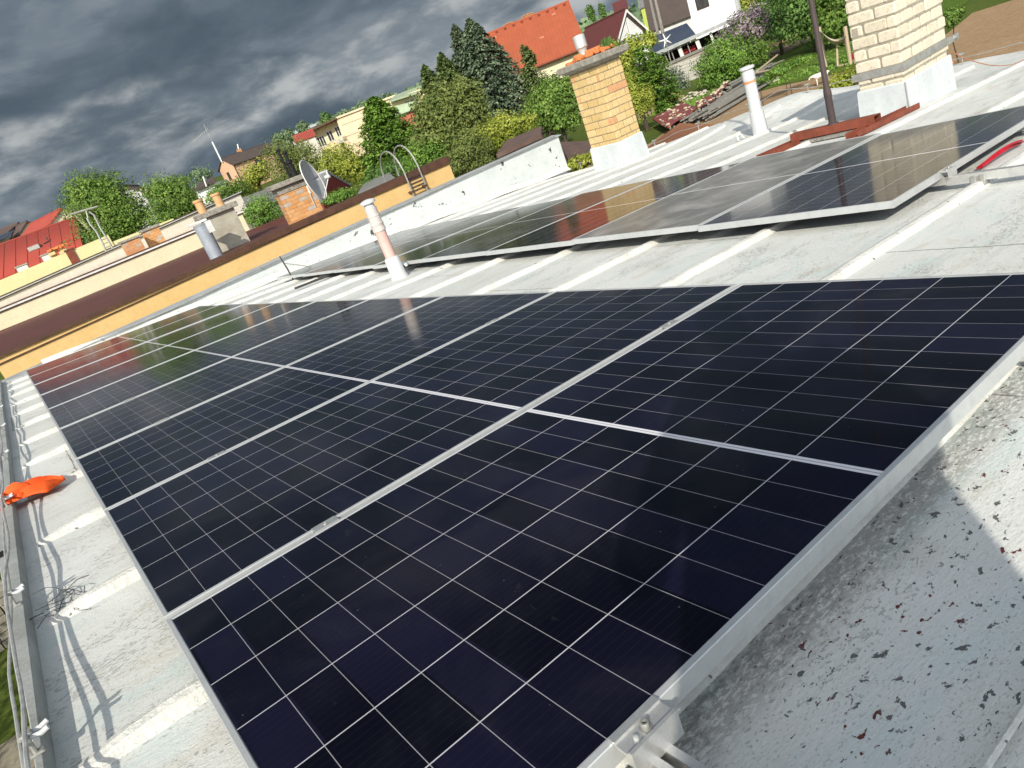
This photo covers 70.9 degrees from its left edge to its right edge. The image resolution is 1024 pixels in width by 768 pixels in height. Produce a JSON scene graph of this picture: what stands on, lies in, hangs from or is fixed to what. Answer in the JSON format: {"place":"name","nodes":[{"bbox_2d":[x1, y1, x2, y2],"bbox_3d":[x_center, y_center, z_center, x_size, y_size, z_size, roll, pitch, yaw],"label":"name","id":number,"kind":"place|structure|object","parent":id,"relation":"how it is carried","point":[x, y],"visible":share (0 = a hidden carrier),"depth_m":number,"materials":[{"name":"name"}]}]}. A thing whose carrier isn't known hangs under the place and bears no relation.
{"place":"outdoors","nodes":[
{"label":"outdoors","id":0,"kind":"place"},
{"bbox_2d":[0,579,8,652],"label":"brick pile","id":1,"kind":"object","parent":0,"point":[4,633],"visible":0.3,"depth_m":10.83,"materials":[{"name":"brick"}]},
{"bbox_2d":[0,726,34,767],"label":"path","id":2,"kind":"structure","parent":0,"point":[9,755],"depth_m":8.34,"materials":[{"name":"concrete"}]},
{"bbox_2d":[0,191,246,307],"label":"grey house","id":3,"kind":"structure","parent":0,"point":[173,228],"depth_m":37.88,"materials":[{"name":"beige paint"}]},
{"bbox_2d":[0,211,249,330],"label":"cream house","id":4,"kind":"structure","parent":0,"point":[78,287],"depth_m":30.75,"materials":[{"name":"paint"}]},
{"bbox_2d":[118,234,145,255],"bbox_3d":[-17.062,-5.877,32.800,0.956,1.621,0.960,-31,23,-24],"label":"brick chimney","id":5,"kind":"object","parent":4,"relation":"on","point":[132,245],"visible":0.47,"depth_m":32.29,"materials":[{"name":"brick"}]},
{"bbox_2d":[138,223,165,246],"bbox_3d":[-16.640,-6.530,33.801,0.901,1.756,0.960,-31,23,-23],"label":"brick chimney","id":6,"kind":"object","parent":4,"relation":"on","point":[152,235],"visible":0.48,"depth_m":33.29,"materials":[{"name":"brick"}]},
{"bbox_2d":[0,0,637,227],"label":"sky","id":7,"kind":"structure","parent":0,"point":[129,86],"materials":[{"name":"grey"}]},
{"bbox_2d":[0,0,1010,744],"bbox_3d":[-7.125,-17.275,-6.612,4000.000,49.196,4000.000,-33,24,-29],"label":"ground","id":8,"kind":"structure","parent":0,"point":[6,712],"depth_m":38.23,"materials":[{"name":"green plant"}]},
{"bbox_2d":[0,217,91,279],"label":"red roof house","id":9,"kind":"structure","parent":8,"relation":"on","point":[30,248],"depth_m":52.63,"materials":[{"name":"beige paint"}]},
{"bbox_2d":[21,208,89,235],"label":"red roof house","id":10,"kind":"structure","parent":8,"relation":"on","point":[42,222],"depth_m":70.98,"materials":[{"name":"red tile"}]},
{"bbox_2d":[0,219,173,295],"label":"pale yellow house","id":11,"kind":"structure","parent":8,"relation":"on","point":[70,256],"depth_m":43.32,"materials":[{"name":"paint"}]},
{"bbox_2d":[50,165,157,248],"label":"garden tree","id":12,"kind":"object","parent":8,"relation":"on","point":[119,212],"visible":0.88,"depth_m":51.91,"materials":[{"name":"green plant"}]},
{"bbox_2d":[135,169,210,229],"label":"garden tree","id":13,"kind":"object","parent":8,"relation":"on","point":[172,195],"visible":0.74,"depth_m":52.11,"materials":[{"name":"green plant"}]},
{"bbox_2d":[194,176,226,205],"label":"white house","id":14,"kind":"structure","parent":8,"relation":"on","point":[202,186],"depth_m":105.08,"materials":[{"name":"paint"}]},
{"bbox_2d":[198,175,251,204],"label":"garden shrub","id":15,"kind":"object","parent":8,"relation":"on","point":[227,190],"visible":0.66,"depth_m":51.94,"materials":[{"name":"green plant"}]},
{"bbox_2d":[0,156,454,378],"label":"ochre house","id":16,"kind":"structure","parent":8,"relation":"on","point":[30,342],"depth_m":20.57,"materials":[{"name":"paint"}]},
{"bbox_2d":[187,218,222,259],"bbox_3d":[-9.539,-4.408,22.681,0.590,1.510,0.520,-33,24,-29],"label":"sheet flue","id":17,"kind":"object","parent":16,"relation":"on","point":[205,235],"visible":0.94,"depth_m":22.47,"materials":[{"name":"silver metal"}]},
{"bbox_2d":[192,192,249,251],"bbox_3d":[-9.732,-5.223,24.358,1.363,2.377,1.250,-30,23,-21],"label":"concrete chimney","id":18,"kind":"object","parent":16,"relation":"on","point":[229,232],"visible":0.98,"depth_m":23.93,"materials":[{"name":"concrete"}]},
{"bbox_2d":[265,149,322,224],"bbox_3d":[-6.878,-6.083,22.640,1.380,2.577,1.220,-28,22,-18],"label":"brick chimney","id":19,"kind":"object","parent":16,"relation":"on","point":[293,198],"visible":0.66,"depth_m":22.35,"materials":[{"name":"brick"}]},
{"bbox_2d":[299,160,330,207],"bbox_3d":[-5.862,-6.003,21.368,0.849,1.392,0.938,-33,24,-29],"label":"satellite dish","id":20,"kind":"object","parent":19,"relation":"attached to","point":[313,180],"visible":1,"depth_m":21.47,"materials":[{"name":"grey paint"}]},
{"bbox_2d":[380,145,427,196],"bbox_3d":[-3.533,-6.715,22.987,0.642,1.694,1.457,-33,24,-29],"label":"roof ladder","id":21,"kind":"object","parent":16,"relation":"attached to","point":[406,177],"visible":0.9,"depth_m":22.57,"materials":[{"name":"metal"}]},
{"bbox_2d":[217,142,284,191],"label":"peach house","id":22,"kind":"structure","parent":8,"relation":"on","point":[229,166],"depth_m":135.33,"materials":[{"name":"paint"}]},
{"bbox_2d":[238,155,273,195],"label":"garden shrub","id":23,"kind":"object","parent":8,"relation":"on","point":[257,177],"visible":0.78,"depth_m":54.17,"materials":[{"name":"green plant"}]},
{"bbox_2d":[240,191,283,227],"bbox_3d":[-12.802,-7.948,38.249,2.465,4.648,2.078,-17,21,11],"label":"garden shrub","id":24,"kind":"object","parent":8,"relation":"on","point":[263,213],"visible":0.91,"depth_m":37.46,"materials":[{"name":"green plant"}]},
{"bbox_2d":[256,131,313,184],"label":"garden tree","id":25,"kind":"object","parent":8,"relation":"on","point":[292,153],"visible":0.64,"depth_m":47.15,"materials":[{"name":"green plant"}]},
{"bbox_2d":[293,129,324,161],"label":"red roof house","id":26,"kind":"structure","parent":8,"relation":"on","point":[310,134],"depth_m":97.81,"materials":[{"name":"beige paint"}]},
{"bbox_2d":[294,140,335,171],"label":"garden tree","id":27,"kind":"object","parent":8,"relation":"on","point":[309,159],"visible":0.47,"depth_m":45.84,"materials":[{"name":"green plant"}]},
{"bbox_2d":[318,169,351,209],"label":"garden shed","id":28,"kind":"structure","parent":8,"relation":"on","point":[334,182],"depth_m":38.34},
{"bbox_2d":[320,186,356,207],"bbox_3d":[-7.964,-7.964,35.406,1.867,3.447,1.688,-33,24,-29],"label":"garden shrub","id":29,"kind":"object","parent":8,"relation":"on","point":[341,194],"visible":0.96,"depth_m":34.60,"materials":[{"name":"green plant"}]},
{"bbox_2d":[316,138,368,194],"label":"garden shrub","id":30,"kind":"object","parent":8,"relation":"on","point":[340,165],"visible":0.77,"depth_m":45.25,"materials":[{"name":"green plant"}]},
{"bbox_2d":[313,95,393,160],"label":"beige building","id":31,"kind":"structure","parent":8,"relation":"on","point":[345,126],"depth_m":109.45,"materials":[{"name":"paint"}]},
{"bbox_2d":[82,0,644,228],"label":"woods","id":32,"kind":"object","parent":8,"relation":"on","point":[583,23],"visible":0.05,"depth_m":226.51,"materials":[{"name":"green plant"}]},
{"bbox_2d":[360,155,412,183],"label":"garden shrub","id":33,"kind":"object","parent":8,"relation":"on","point":[386,169],"visible":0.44,"depth_m":42.07,"materials":[{"name":"green plant"}]},
{"bbox_2d":[356,96,455,192],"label":"tree","id":34,"kind":"object","parent":8,"relation":"on","point":[383,125],"visible":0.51,"depth_m":44.76,"materials":[{"name":"green plant"}]},
{"bbox_2d":[387,85,424,142],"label":"green roof house","id":35,"kind":"structure","parent":8,"relation":"on","point":[399,100],"depth_m":99.11,"materials":[{"name":"yellow paint"}]},
{"bbox_2d":[397,131,450,172],"bbox_3d":[-4.457,-11.840,40.100,3.413,4.447,2.457,-19,21,7],"label":"garden shrub","id":36,"kind":"object","parent":8,"relation":"on","point":[429,154],"visible":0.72,"depth_m":39.34,"materials":[{"name":"green plant"}]},
{"bbox_2d":[404,72,493,171],"bbox_3d":[-3.347,-13.968,40.721,5.310,6.950,4.083,-23,21,-4],"label":"garden tree","id":37,"kind":"object","parent":8,"relation":"on","point":[446,113],"visible":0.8,"depth_m":39.31,"materials":[{"name":"green plant"}]},
{"bbox_2d":[419,64,492,177],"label":"tall conifer","id":38,"kind":"object","parent":8,"relation":"on","point":[426,76],"visible":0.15,"depth_m":47.32,"materials":[{"name":"green plant"}]},
{"bbox_2d":[434,52,498,176],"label":"tall conifer","id":39,"kind":"object","parent":8,"relation":"on","point":[446,66],"visible":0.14,"depth_m":46.28,"materials":[{"name":"green plant"}]},
{"bbox_2d":[445,124,496,177],"bbox_3d":[-1.495,-8.303,28.917,2.565,4.312,2.196,-33,24,-29],"label":"garden shrub","id":40,"kind":"object","parent":8,"relation":"on","point":[468,144],"visible":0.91,"depth_m":28.21,"materials":[{"name":"green plant"}]},
{"bbox_2d":[450,23,510,117],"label":"tall spruce","id":41,"kind":"object","parent":8,"relation":"on","point":[456,33],"visible":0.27,"depth_m":46.75,"materials":[{"name":"green plant"}]},
{"bbox_2d":[473,108,539,155],"bbox_3d":[0.246,-9.277,29.713,2.778,4.250,1.680,-17,21,10],"label":"garden shrub","id":42,"kind":"object","parent":8,"relation":"on","point":[500,128],"visible":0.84,"depth_m":28.95,"materials":[{"name":"green plant"}]},
{"bbox_2d":[0,42,1023,767],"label":"roofed house","id":43,"kind":"structure","parent":8,"relation":"on","point":[886,630],"depth_m":1.77,"materials":[{"name":"white paint"}]},
{"bbox_2d":[0,441,23,767],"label":"conductor cable","id":44,"kind":"object","parent":43,"relation":"on","point":[16,720],"visible":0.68,"depth_m":1.78,"materials":[{"name":"metal"}]},
{"bbox_2d":[3,584,24,608],"bbox_3d":[-1.533,0.658,2.230,0.057,0.056,0.041,-29,21,-30],"label":"wire holder","id":45,"kind":"object","parent":43,"relation":"on","point":[18,589],"visible":0.88,"depth_m":2.22,"materials":[{"name":"metal"}]},
{"bbox_2d":[0,426,30,767],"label":"conductor cable","id":46,"kind":"object","parent":45,"relation":"attached to","point":[26,756],"visible":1,"depth_m":1.87,"materials":[{"name":"metal"}]},
{"bbox_2d":[0,475,65,510],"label":"hi vis cloth","id":47,"kind":"object","parent":43,"relation":"on","point":[33,486],"visible":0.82,"depth_m":3.44,"materials":[{"name":"orange fabric"}]},
{"bbox_2d":[17,718,49,759],"bbox_3d":[-0.967,0.726,1.470,0.057,0.056,0.041,-29,21,-30],"label":"wire holder","id":48,"kind":"object","parent":43,"relation":"on","point":[41,728],"visible":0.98,"depth_m":1.46,"materials":[{"name":"metal"}]},
{"bbox_2d":[0,575,90,641],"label":"dry twigs","id":49,"kind":"object","parent":43,"relation":"on","point":[64,590],"visible":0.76,"depth_m":2.24,"materials":[{"name":"plant"}]},
{"bbox_2d":[360,198,408,280],"bbox_3d":[-1.247,-1.401,7.021,0.205,0.832,0.198,-33,24,-29],"label":"vent pipe","id":50,"kind":"object","parent":43,"relation":"on","point":[395,267],"visible":0.98,"depth_m":6.98,"materials":[{"name":"white plastic"}]},
{"bbox_2d":[557,33,649,171],"bbox_3d":[1.571,-4.608,11.996,0.820,2.396,0.920,-33,24,-29],"label":"brick chimney","id":51,"kind":"object","parent":43,"relation":"on","point":[606,108],"visible":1,"depth_m":11.77,"materials":[{"name":"brick"}]},
{"bbox_2d":[623,745,707,767],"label":"mounting rail","id":52,"kind":"object","parent":43,"relation":"attached to","point":[673,756],"depth_m":0.96,"materials":[{"name":"metal"}]},
{"bbox_2d":[25,305,217,376],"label":"solar panel","id":53,"kind":"object","parent":52,"relation":"on","point":[98,347],"visible":0.73,"depth_m":9.24,"materials":[{"name":"glass"}]},
{"bbox_2d":[29,304,244,385],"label":"solar panel","id":54,"kind":"object","parent":52,"relation":"on","point":[121,346],"visible":0.87,"depth_m":8.26,"materials":[{"name":"glass"}]},
{"bbox_2d":[34,303,273,395],"bbox_3d":[-3.655,-0.402,7.412,2.278,0.035,1.134,-29,20,-30],"label":"solar panel","id":55,"kind":"object","parent":52,"relation":"on","point":[65,379],"visible":0.85,"depth_m":7.33,"materials":[{"name":"glass"}]},
{"bbox_2d":[40,301,315,408],"bbox_3d":[-2.982,-0.313,6.479,2.278,0.037,1.134,-29,20,-30],"label":"solar panel","id":56,"kind":"object","parent":52,"relation":"on","point":[73,390],"visible":0.85,"depth_m":6.39,"materials":[{"name":"glass"}]},
{"bbox_2d":[47,299,368,429],"bbox_3d":[-2.310,-0.222,5.545,2.278,0.038,1.134,-29,21,-30],"label":"solar panel","id":57,"kind":"object","parent":52,"relation":"on","point":[72,411],"visible":0.86,"depth_m":5.43,"materials":[{"name":"glass"}]},
{"bbox_2d":[59,296,442,460],"bbox_3d":[-1.637,-0.131,4.612,2.278,0.038,1.134,-29,20,-30],"label":"solar panel","id":58,"kind":"object","parent":52,"relation":"on","point":[93,433],"visible":0.85,"depth_m":4.48,"materials":[{"name":"glass"}]},
{"bbox_2d":[104,284,737,620],"bbox_3d":[-0.292,0.048,2.745,2.278,0.037,1.134,-29,21,-30],"label":"solar panel","id":59,"kind":"object","parent":52,"relation":"on","point":[191,536],"visible":0.86,"depth_m":2.50,"materials":[{"name":"glass"}]},
{"bbox_2d":[166,272,1023,767],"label":"solar panel","id":60,"kind":"object","parent":52,"relation":"on","point":[578,572],"visible":1,"depth_m":1.49,"materials":[{"name":"glass"}]},
{"bbox_2d":[607,695,683,767],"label":"end clamp","id":61,"kind":"object","parent":52,"relation":"attached to","point":[649,732],"visible":1,"depth_m":0.97,"materials":[{"name":"metal"}]},
{"bbox_2d":[739,64,767,135],"bbox_3d":[3.180,-3.717,9.453,0.208,0.902,0.208,-33,24,-29],"label":"vent pipe","id":62,"kind":"object","parent":43,"relation":"on","point":[758,119],"visible":0.94,"depth_m":9.40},
{"bbox_2d":[756,102,919,156],"bbox_3d":[3.182,-2.486,7.029,1.372,0.175,0.921,-33,24,-29],"label":"steel mount","id":63,"kind":"object","parent":43,"relation":"on","point":[855,127],"visible":0.89,"depth_m":6.90,"materials":[{"name":"red metal"}]},
{"bbox_2d":[808,0,838,125],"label":"iron pole","id":64,"kind":"object","parent":63,"relation":"on","point":[829,104],"visible":1,"depth_m":6.77,"materials":[{"name":"brown metal"}]},
{"bbox_2d":[845,0,958,116],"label":"brick chimney","id":65,"kind":"object","parent":43,"relation":"on","point":[902,58],"visible":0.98,"depth_m":7.10,"materials":[{"name":"beige brick"}]},
{"bbox_2d":[927,164,1023,187],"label":"mounting rail","id":66,"kind":"object","parent":43,"relation":"on","point":[1007,171],"depth_m":3.49,"materials":[{"name":"metal"}]},
{"bbox_2d":[333,206,523,272],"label":"solar panel","id":67,"kind":"object","parent":66,"relation":"on","point":[369,262],"visible":0.88,"depth_m":8.99,"materials":[{"name":"glass"}]},
{"bbox_2d":[421,178,656,262],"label":"solar panel","id":68,"kind":"object","parent":66,"relation":"on","point":[480,245],"visible":0.83,"depth_m":7.09,"materials":[{"name":"glass"}]},
{"bbox_2d":[572,133,880,243],"bbox_3d":[1.620,-1.460,5.333,2.278,0.036,1.134,-30,22,-31],"label":"solar panel","id":69,"kind":"object","parent":66,"relation":"on","point":[690,208],"visible":0.85,"depth_m":5.16,"materials":[{"name":"glass"}]},
{"bbox_2d":[697,105,1023,231],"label":"solar panel","id":70,"kind":"object","parent":66,"relation":"on","point":[890,170],"visible":1,"depth_m":4.16,"materials":[{"name":"glass"}]},
{"label":"rail","id":71,"kind":"object","parent":43,"relation":"attached to","visible":0},
{"bbox_2d":[76,291,553,510],"bbox_3d":[-0.965,-0.041,3.679,2.278,0.037,1.134,-29,20,-30],"label":"solar panel","id":72,"kind":"object","parent":71,"relation":"on","point":[126,468],"visible":0.8,"depth_m":3.51,"materials":[{"name":"glass"}]},
{"bbox_2d":[458,17,569,160],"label":"tall spruce","id":73,"kind":"object","parent":8,"relation":"on","point":[482,53],"visible":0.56,"depth_m":45.66,"materials":[{"name":"green plant"}]},
{"bbox_2d":[496,126,543,158],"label":"garden shed","id":74,"kind":"structure","parent":8,"relation":"on","point":[518,142],"depth_m":18.26,"materials":[{"name":"brown"}]},
{"bbox_2d":[519,44,553,135],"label":"tall conifer","id":75,"kind":"object","parent":8,"relation":"on","point":[529,74],"visible":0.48,"depth_m":41.90,"materials":[{"name":"green plant"}]},
{"bbox_2d":[486,0,587,113],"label":"orange roof house","id":76,"kind":"structure","parent":8,"relation":"on","point":[546,36],"depth_m":60.03,"materials":[{"name":"orange tile"}]},
{"bbox_2d":[518,70,583,141],"bbox_3d":[2.519,-13.820,37.613,3.900,4.955,3.196,-10,24,27],"label":"garden tree","id":77,"kind":"object","parent":8,"relation":"on","point":[554,106],"visible":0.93,"depth_m":36.65,"materials":[{"name":"green plant"}]},
{"bbox_2d":[560,141,593,172],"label":"garden shed","id":78,"kind":"structure","parent":8,"relation":"on","point":[570,148],"depth_m":21.94,"materials":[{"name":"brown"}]},
{"bbox_2d":[566,151,592,171],"bbox_3d":[2.066,-4.250,17.651,0.885,2.937,0.804,-33,24,-29],"label":"garden shrub","id":79,"kind":"object","parent":8,"relation":"on","point":[573,165],"visible":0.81,"depth_m":17.11,"materials":[{"name":"green plant"}]},
{"bbox_2d":[611,30,658,90],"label":"hedge","id":80,"kind":"object","parent":8,"relation":"on","point":[627,57],"visible":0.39,"depth_m":51.53,"materials":[{"name":"green plant"}]},
{"bbox_2d":[625,72,656,131],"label":"garden shrub","id":81,"kind":"object","parent":8,"relation":"on","point":[639,98],"visible":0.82,"depth_m":40.18,"materials":[{"name":"green plant"}]},
{"bbox_2d":[629,45,677,116],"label":"garden conifer","id":82,"kind":"object","parent":8,"relation":"on","point":[639,53],"visible":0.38,"depth_m":46.72,"materials":[{"name":"green plant"}]},
{"bbox_2d":[645,51,682,112],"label":"garden conifer","id":83,"kind":"object","parent":8,"relation":"on","point":[653,67],"visible":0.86,"depth_m":45.94,"materials":[{"name":"green plant"}]},
{"bbox_2d":[643,0,694,32],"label":"brown roof house","id":84,"kind":"structure","parent":8,"relation":"on","point":[674,13],"depth_m":92.41,"materials":[{"name":"grey paint"}]},
{"bbox_2d":[648,123,713,147],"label":"roof","id":85,"kind":"structure","parent":8,"relation":"on","point":[677,128],"depth_m":18.85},
{"bbox_2d":[650,16,736,84],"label":"glazed veranda","id":86,"kind":"object","parent":8,"relation":"on","point":[683,49],"visible":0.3,"depth_m":54.96,"materials":[{"name":"white paint"}]},
{"bbox_2d":[687,0,759,58],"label":"white house","id":87,"kind":"structure","parent":8,"relation":"on","point":[706,14],"depth_m":55.17,"materials":[{"name":"paint"}]},
{"bbox_2d":[689,33,759,89],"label":"garden shrub","id":88,"kind":"object","parent":8,"relation":"on","point":[717,69],"visible":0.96,"depth_m":46.23,"materials":[{"name":"green plant"}]},
{"bbox_2d":[682,76,778,122],"bbox_3d":[11.932,-15.444,38.732,1.746,0.589,9.220,0,30,43],"label":"timber stack","id":89,"kind":"object","parent":8,"relation":"on","point":[731,98],"visible":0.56,"depth_m":37.11,"materials":[{"name":"grey wood"}]},
{"bbox_2d":[652,102,696,128],"bbox_3d":[8.922,-14.561,39.087,2.283,0.580,9.326,-17,21,10],"label":"sheet pile","id":90,"kind":"object","parent":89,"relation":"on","point":[669,118],"visible":0.97,"depth_m":38.85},
{"bbox_2d":[714,1,776,49],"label":"lilac bush","id":91,"kind":"object","parent":8,"relation":"on","point":[752,23],"visible":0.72,"depth_m":47.41,"materials":[{"name":"purple plant"}]},
{"bbox_2d":[751,0,841,50],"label":"garden tree","id":92,"kind":"object","parent":8,"relation":"on","point":[794,15],"visible":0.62,"depth_m":43.95,"materials":[{"name":"green plant"}]},
{"bbox_2d":[808,0,849,46],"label":"garden tree","id":93,"kind":"object","parent":8,"relation":"on","point":[831,27],"visible":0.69,"depth_m":41.79,"materials":[{"name":"green plant"}]},
{"bbox_2d":[584,7,647,65],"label":"maroon roof house","id":94,"kind":"structure","parent":0,"point":[621,23],"depth_m":81.89,"materials":[{"name":"paint"}]},
{"bbox_2d":[647,0,1023,146],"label":"soil","id":95,"kind":"structure","parent":0,"point":[992,28],"depth_m":32.16,"materials":[{"name":"brown soil"}]},
{"bbox_2d":[756,53,815,94],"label":"garden plants","id":96,"kind":"object","parent":95,"relation":"on","point":[774,73],"visible":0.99,"depth_m":33.61,"materials":[{"name":"green plant"}]},
{"bbox_2d":[813,63,857,89],"bbox_3d":[11.916,-10.575,25.691,1.591,1.490,1.988,-33,24,-29],"label":"weed clump","id":97,"kind":"object","parent":95,"relation":"on","point":[847,74],"visible":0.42,"depth_m":25.36,"materials":[{"name":"green plant"}]},
{"bbox_2d":[943,5,967,62],"bbox_3d":[16.069,-12.708,26.176,0.970,2.043,0.973,-13,23,21],"label":"tree","id":98,"kind":"object","parent":95,"relation":"on","point":[953,16],"visible":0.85,"depth_m":25.73,"materials":[{"name":"green plant"}]},
{"bbox_2d":[732,0,968,90],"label":"lawn","id":99,"kind":"structure","parent":0,"point":[800,50],"depth_m":42.34,"materials":[{"name":"green plant"}]},
{"bbox_2d":[637,40,855,118],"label":"grass","id":100,"kind":"structure","parent":99,"relation":"on","point":[831,65],"depth_m":39.94,"materials":[{"name":"green plant"}]},
{"bbox_2d":[734,32,773,74],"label":"garden shrub","id":101,"kind":"object","parent":99,"relation":"on","point":[756,51],"visible":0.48,"depth_m":46.60,"materials":[{"name":"green plant"}]},
{"bbox_2d":[819,26,854,67],"bbox_3d":[16.537,-17.384,37.000,0.717,2.096,2.603,-19,21,5],"label":"garden hammock","id":102,"kind":"object","parent":99,"relation":"on","point":[836,42],"visible":0.99,"depth_m":36.61,"materials":[{"name":"fabric"}]},
{"bbox_3d":[0.430,-1.896,7.967,0.040,0.040,9.262,-29,21,-30],"label":"rail","id":103,"kind":"object","parent":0,"visible":0},
{"bbox_2d":[277,224,433,279],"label":"solar panel","id":104,"kind":"object","parent":103,"relation":"on","point":[325,262],"visible":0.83,"depth_m":10.86,"materials":[{"name":"glass"}]},
{"bbox_2d":[302,216,472,276],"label":"solar panel","id":105,"kind":"object","parent":103,"relation":"on","point":[328,268],"visible":0.78,"depth_m":9.95,"materials":[{"name":"glass"}]},
{"bbox_2d":[372,196,573,268],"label":"solar panel","id":106,"kind":"object","parent":103,"relation":"on","point":[417,255],"visible":0.58,"depth_m":8.11,"materials":[{"name":"glass"}]},
{"bbox_2d":[485,162,740,255],"bbox_3d":[0.959,-1.548,6.276,2.278,0.037,1.134,-29,21,-31],"label":"solar panel","id":107,"kind":"object","parent":103,"relation":"on","point":[565,231],"visible":0.67,"depth_m":6.16,"materials":[{"name":"glass"}]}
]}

